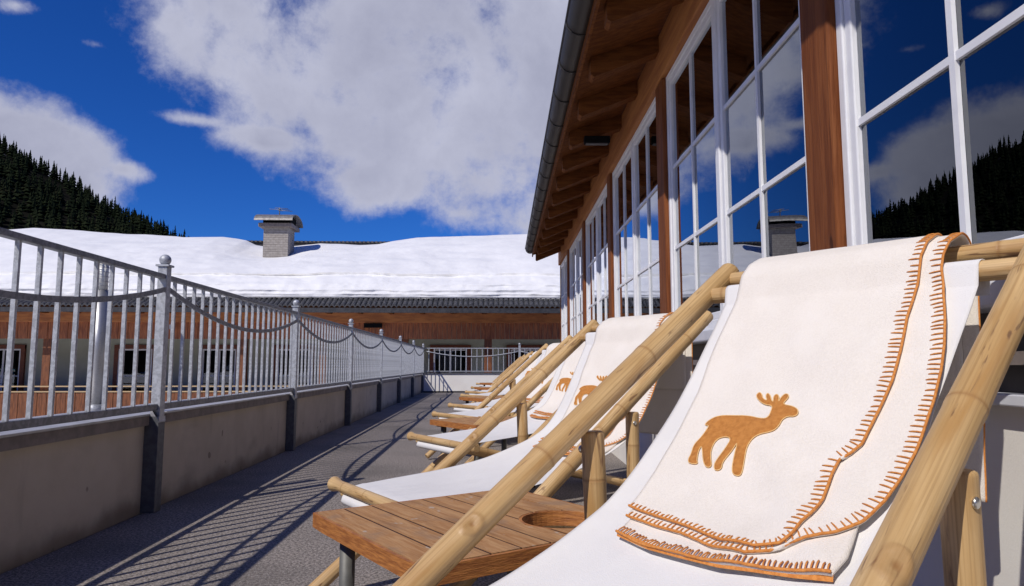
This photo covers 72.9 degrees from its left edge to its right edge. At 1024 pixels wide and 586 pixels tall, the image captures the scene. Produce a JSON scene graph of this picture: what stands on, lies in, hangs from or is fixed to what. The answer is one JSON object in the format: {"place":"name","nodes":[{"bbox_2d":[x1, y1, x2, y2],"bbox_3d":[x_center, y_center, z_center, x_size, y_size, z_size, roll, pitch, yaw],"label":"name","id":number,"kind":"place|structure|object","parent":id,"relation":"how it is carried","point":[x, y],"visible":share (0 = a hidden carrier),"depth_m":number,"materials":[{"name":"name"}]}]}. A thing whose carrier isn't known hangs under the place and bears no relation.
{"place":"outdoors","nodes":[
{"label":"outdoors","id":0,"kind":"place"},
{"bbox_2d":[0,153,144,233],"bbox_3d":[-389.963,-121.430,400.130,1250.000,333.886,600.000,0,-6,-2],"label":"hillside","id":1,"kind":"structure","parent":0,"point":[66,196],"depth_m":351.81,"materials":[{"name":"green plant"}]},
{"bbox_2d":[28,150,32,165],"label":"conifer tree","id":2,"kind":"object","parent":1,"relation":"on","point":[29,157],"visible":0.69,"depth_m":413.92,"materials":[{"name":"green plant"}]},
{"bbox_2d":[51,164,55,178],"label":"conifer tree","id":3,"kind":"object","parent":1,"relation":"on","point":[53,172],"visible":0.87,"depth_m":411.57,"materials":[{"name":"green plant"}]},
{"bbox_2d":[57,168,61,182],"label":"conifer tree","id":4,"kind":"object","parent":1,"relation":"on","point":[59,178],"visible":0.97,"depth_m":416.17,"materials":[{"name":"green plant"}]},
{"bbox_2d":[62,168,66,183],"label":"conifer tree","id":5,"kind":"object","parent":1,"relation":"on","point":[64,176],"visible":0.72,"depth_m":415.88,"materials":[{"name":"green plant"}]},
{"bbox_2d":[0,142,188,236],"bbox_3d":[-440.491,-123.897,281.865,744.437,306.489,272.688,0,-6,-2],"label":"forest","id":6,"kind":"object","parent":1,"relation":"on","point":[40,204],"visible":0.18,"depth_m":353.68,"materials":[{"name":"green plant"}]},
{"bbox_2d":[91,263,109,410],"bbox_3d":[-2.213,0.228,3.715,0.089,0.829,0.089,0,-6,-2],"label":"bollard lamp","id":7,"kind":"object","parent":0,"point":[98,363],"visible":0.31,"depth_m":3.69,"materials":[{"name":"silver metal"}]},
{"bbox_2d":[0,0,567,241],"label":"sky","id":8,"kind":"structure","parent":0,"point":[364,120],"materials":[{"name":"blue"}]},
{"bbox_2d":[0,393,626,585],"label":"terrace floor","id":9,"kind":"structure","parent":0,"point":[251,525],"depth_m":3.38,"materials":[{"name":"asphalt"},{"name":"fine gravel"}]},
{"bbox_2d":[0,227,423,512],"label":"terrace railing","id":10,"kind":"object","parent":9,"relation":"on","point":[399,358],"visible":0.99,"depth_m":3.78,"materials":[{"name":"grey metal"}]},
{"bbox_2d":[313,490,584,585],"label":"side table","id":11,"kind":"object","parent":9,"relation":"on","point":[400,538],"visible":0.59,"depth_m":1.55,"materials":[{"name":"brown wood"}]},
{"bbox_2d":[459,395,502,403],"bbox_3d":[-0.196,1.383,7.817,0.601,0.415,0.581,4,-7,-35],"label":"side table","id":12,"kind":"object","parent":9,"relation":"on","point":[475,398],"visible":0.31,"depth_m":7.73,"materials":[{"name":"brown wood"}]},
{"bbox_2d":[430,416,535,487],"bbox_3d":[-0.140,1.042,4.547,0.601,0.415,0.581,4,-7,-35],"label":"side table","id":13,"kind":"object","parent":9,"relation":"on","point":[466,423],"visible":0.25,"depth_m":4.53,"materials":[{"name":"brown wood"}]},
{"bbox_2d":[475,387,497,390],"bbox_3d":[-0.204,1.740,11.251,0.601,0.415,0.581,4,-7,-35],"label":"side table","id":14,"kind":"object","parent":9,"relation":"on","point":[482,388],"visible":0.14,"depth_m":11.17,"materials":[{"name":"brown wood"}]},
{"bbox_2d":[425,343,552,463],"bbox_3d":[0.036,0.895,5.877,1.382,0.969,0.744,4,-7,-35],"label":"deck chair","id":15,"kind":"object","parent":9,"relation":"on","point":[479,410],"visible":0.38,"depth_m":5.83,"materials":[{"name":"white fabric"}]},
{"bbox_2d":[526,343,559,401],"bbox_3d":[0.339,0.688,6.076,0.527,0.522,0.433,4,-7,-35],"label":"fleece blanket","id":16,"kind":"object","parent":15,"relation":"on","point":[550,347],"visible":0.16,"depth_m":6.08,"materials":[{"name":"fabric"}]},
{"bbox_2d":[448,354,541,444],"bbox_3d":[0.051,1.030,7.175,1.382,0.969,0.744,4,-7,-34],"label":"deck chair","id":17,"kind":"object","parent":9,"relation":"on","point":[464,407],"visible":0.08,"depth_m":7.00,"materials":[{"name":"white fabric"}]},
{"bbox_2d":[460,351,533,410],"bbox_3d":[0.009,1.267,9.460,1.382,0.969,0.744,4,-7,-35],"label":"deck chair","id":18,"kind":"object","parent":9,"relation":"on","point":[505,377],"visible":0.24,"depth_m":9.71,"materials":[{"name":"brown wood"}]},
{"bbox_2d":[523,351,537,376],"bbox_3d":[0.312,1.061,9.658,0.527,0.522,0.433,4,-7,-35],"label":"fleece blanket","id":19,"kind":"object","parent":18,"relation":"on","point":[530,367],"visible":0.09,"depth_m":9.79,"materials":[{"name":"fabric"}]},
{"bbox_2d":[471,355,525,402],"bbox_3d":[-0.047,1.609,12.742,1.382,0.969,0.744,4,-7,-35],"label":"deck chair","id":20,"kind":"object","parent":9,"relation":"on","point":[503,374],"visible":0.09,"depth_m":13.01,"materials":[{"name":"brown wood"}]},
{"bbox_2d":[476,356,520,386],"bbox_3d":[-0.086,1.878,15.329,1.382,0.969,0.744,4,-7,-35],"label":"deck chair","id":21,"kind":"object","parent":9,"relation":"on","point":[479,384],"visible":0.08,"depth_m":15.58,"materials":[{"name":"brown wood"}]},
{"bbox_2d":[465,353,533,407],"bbox_3d":[-0.010,1.392,10.655,1.382,0.969,0.744,4,-7,-34],"label":"deck chair","id":22,"kind":"object","parent":9,"relation":"on","point":[483,391],"visible":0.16,"depth_m":10.80,"materials":[{"name":"white fabric"}]},
{"bbox_2d":[308,310,712,585],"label":"deck chair","id":23,"kind":"object","parent":9,"relation":"on","point":[445,476],"visible":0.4,"depth_m":2.39,"materials":[{"name":"white fabric"}]},
{"bbox_2d":[533,312,692,454],"bbox_3d":[0.377,0.332,2.653,0.528,0.522,0.433,4,-7,-34],"label":"fleece blanket","id":24,"kind":"object","parent":23,"relation":"on","point":[618,341],"visible":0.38,"depth_m":2.75,"materials":[{"name":"fabric"}]},
{"bbox_2d":[407,335,625,485],"bbox_3d":[0.103,0.707,4.070,1.382,0.969,0.744,4,-7,-34],"label":"deck chair","id":25,"kind":"object","parent":9,"relation":"on","point":[445,444],"visible":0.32,"depth_m":4.02,"materials":[{"name":"white fabric"}]},
{"bbox_2d":[530,341,585,418],"bbox_3d":[0.406,0.500,4.267,0.528,0.522,0.433,4,-7,-34],"label":"fleece blanket","id":26,"kind":"object","parent":25,"relation":"on","point":[548,408],"visible":0.3,"depth_m":4.35,"materials":[{"name":"fabric"}]},
{"bbox_2d":[392,238,1023,585],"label":"deck chair","id":27,"kind":"object","parent":9,"relation":"on","point":[934,489],"visible":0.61,"depth_m":1.06,"materials":[{"name":"brown wood"}]},
{"bbox_2d":[615,232,986,581],"bbox_3d":[0.497,0.145,1.201,0.612,0.522,0.433,5,-8,-38],"label":"fleece blanket","id":28,"kind":"object","parent":27,"relation":"on","point":[792,449],"visible":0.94,"depth_m":1.14,"materials":[{"name":"fabric"}]},
{"bbox_2d":[525,0,1023,585],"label":"building","id":29,"kind":"structure","parent":9,"relation":"on","point":[743,134],"depth_m":2.49,"materials":[{"name":"brown paint"}]},
{"bbox_2d":[561,255,566,340],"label":"window","id":30,"kind":"structure","parent":29,"relation":"in","point":[564,264],"depth_m":11.12,"materials":[{"name":"white paint"}]},
{"bbox_2d":[569,228,582,336],"bbox_3d":[0.908,0.027,9.227,0.110,1.543,1.866,0,-6,-1],"label":"window","id":31,"kind":"structure","parent":29,"relation":"in","point":[575,252],"depth_m":9.24,"materials":[{"name":"white paint"}]},
{"bbox_2d":[583,136,609,145],"bbox_3d":[0.661,-1.187,5.401,0.200,0.061,0.070,0,-6,-1],"label":"eave lamp","id":32,"kind":"object","parent":29,"relation":"attached to","point":[596,140],"visible":1,"depth_m":5.37,"materials":[{"name":"black metal"}]},
{"bbox_2d":[586,183,608,323],"bbox_3d":[0.930,-0.185,7.189,0.110,1.543,1.866,0,-6,-1],"label":"window","id":33,"kind":"structure","parent":29,"relation":"in","point":[597,304],"depth_m":7.17,"materials":[{"name":"white paint"}]},
{"bbox_2d":[612,98,659,316],"bbox_3d":[0.952,-0.397,5.150,0.110,1.543,1.866,0,-6,-1],"label":"window","id":34,"kind":"structure","parent":29,"relation":"in","point":[634,178],"depth_m":5.07,"materials":[{"name":"white paint"}]},
{"bbox_2d":[666,0,809,329],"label":"window","id":35,"kind":"structure","parent":29,"relation":"in","point":[737,169],"depth_m":2.95,"materials":[{"name":"white paint"}]},
{"bbox_2d":[835,0,1023,246],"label":"window","id":36,"kind":"structure","parent":29,"relation":"in","point":[931,92],"depth_m":1.59,"materials":[{"name":"white paint"}]},
{"label":"ground","id":37,"kind":"structure","parent":0,"visible":0},
{"bbox_2d":[0,374,421,573],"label":"parapet wall","id":38,"kind":"structure","parent":37,"relation":"on","point":[62,485],"depth_m":3.48,"materials":[{"name":"concrete"}]},
{"bbox_2d":[0,208,560,419],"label":"lodge","id":39,"kind":"structure","parent":37,"relation":"on","point":[475,322],"depth_m":21.56,"materials":[{"name":"brown wood"}]},
{"bbox_2d":[0,345,26,392],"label":"window","id":40,"kind":"structure","parent":39,"relation":"in","point":[19,361],"depth_m":22.53,"materials":[{"name":"white paint"}]},
{"bbox_2d":[112,345,153,390],"bbox_3d":[-12.338,2.839,22.637,1.360,2.284,0.095,0,-6,-2],"label":"window","id":41,"kind":"structure","parent":39,"relation":"in","point":[129,349],"depth_m":22.68,"materials":[{"name":"black glass"}]},
{"bbox_2d":[196,345,236,390],"bbox_3d":[-9.633,2.850,22.739,1.360,2.284,0.095,0,-6,-2],"label":"window","id":42,"kind":"structure","parent":39,"relation":"in","point":[204,354],"depth_m":22.79,"materials":[{"name":"black glass"}]},
{"bbox_2d":[0,228,559,298],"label":"roof snow","id":43,"kind":"structure","parent":39,"relation":"on","point":[486,266],"depth_m":22.49,"materials":[{"name":"white snow"}]},
{"bbox_2d":[273,345,314,388],"bbox_3d":[-7.185,2.860,22.832,1.360,2.284,0.095,0,-6,-2],"label":"window","id":44,"kind":"structure","parent":39,"relation":"in","point":[274,368],"depth_m":22.88,"materials":[{"name":"black glass"}]},
{"bbox_2d":[352,345,377,379],"bbox_3d":[-4.608,2.870,22.930,1.360,2.284,0.095,0,-6,-2],"label":"window","id":45,"kind":"structure","parent":39,"relation":"in","point":[353,345],"depth_m":22.98,"materials":[{"name":"white paint"}]},
{"bbox_2d":[430,345,470,372],"bbox_3d":[-2.053,2.880,23.027,1.360,2.284,0.095,0,-6,-2],"label":"window","id":46,"kind":"structure","parent":39,"relation":"in","point":[434,361],"depth_m":23.10,"materials":[{"name":"black glass"}]},
{"bbox_2d":[507,345,542,367],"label":"window","id":47,"kind":"structure","parent":39,"relation":"in","point":[510,357],"depth_m":23.19,"materials":[{"name":"white paint"}]},
{"bbox_2d":[424,373,512,392],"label":"end parapet","id":48,"kind":"structure","parent":37,"relation":"on","point":[448,382],"depth_m":19.58,"materials":[{"name":"paint"}]},
{"bbox_2d":[424,343,539,371],"bbox_3d":[-0.846,1.846,19.757,3.280,0.843,0.069,0,-6,-2],"label":"end railing","id":49,"kind":"object","parent":48,"relation":"on","point":[519,348],"visible":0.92,"depth_m":19.73,"materials":[{"name":"metal"}]}
]}

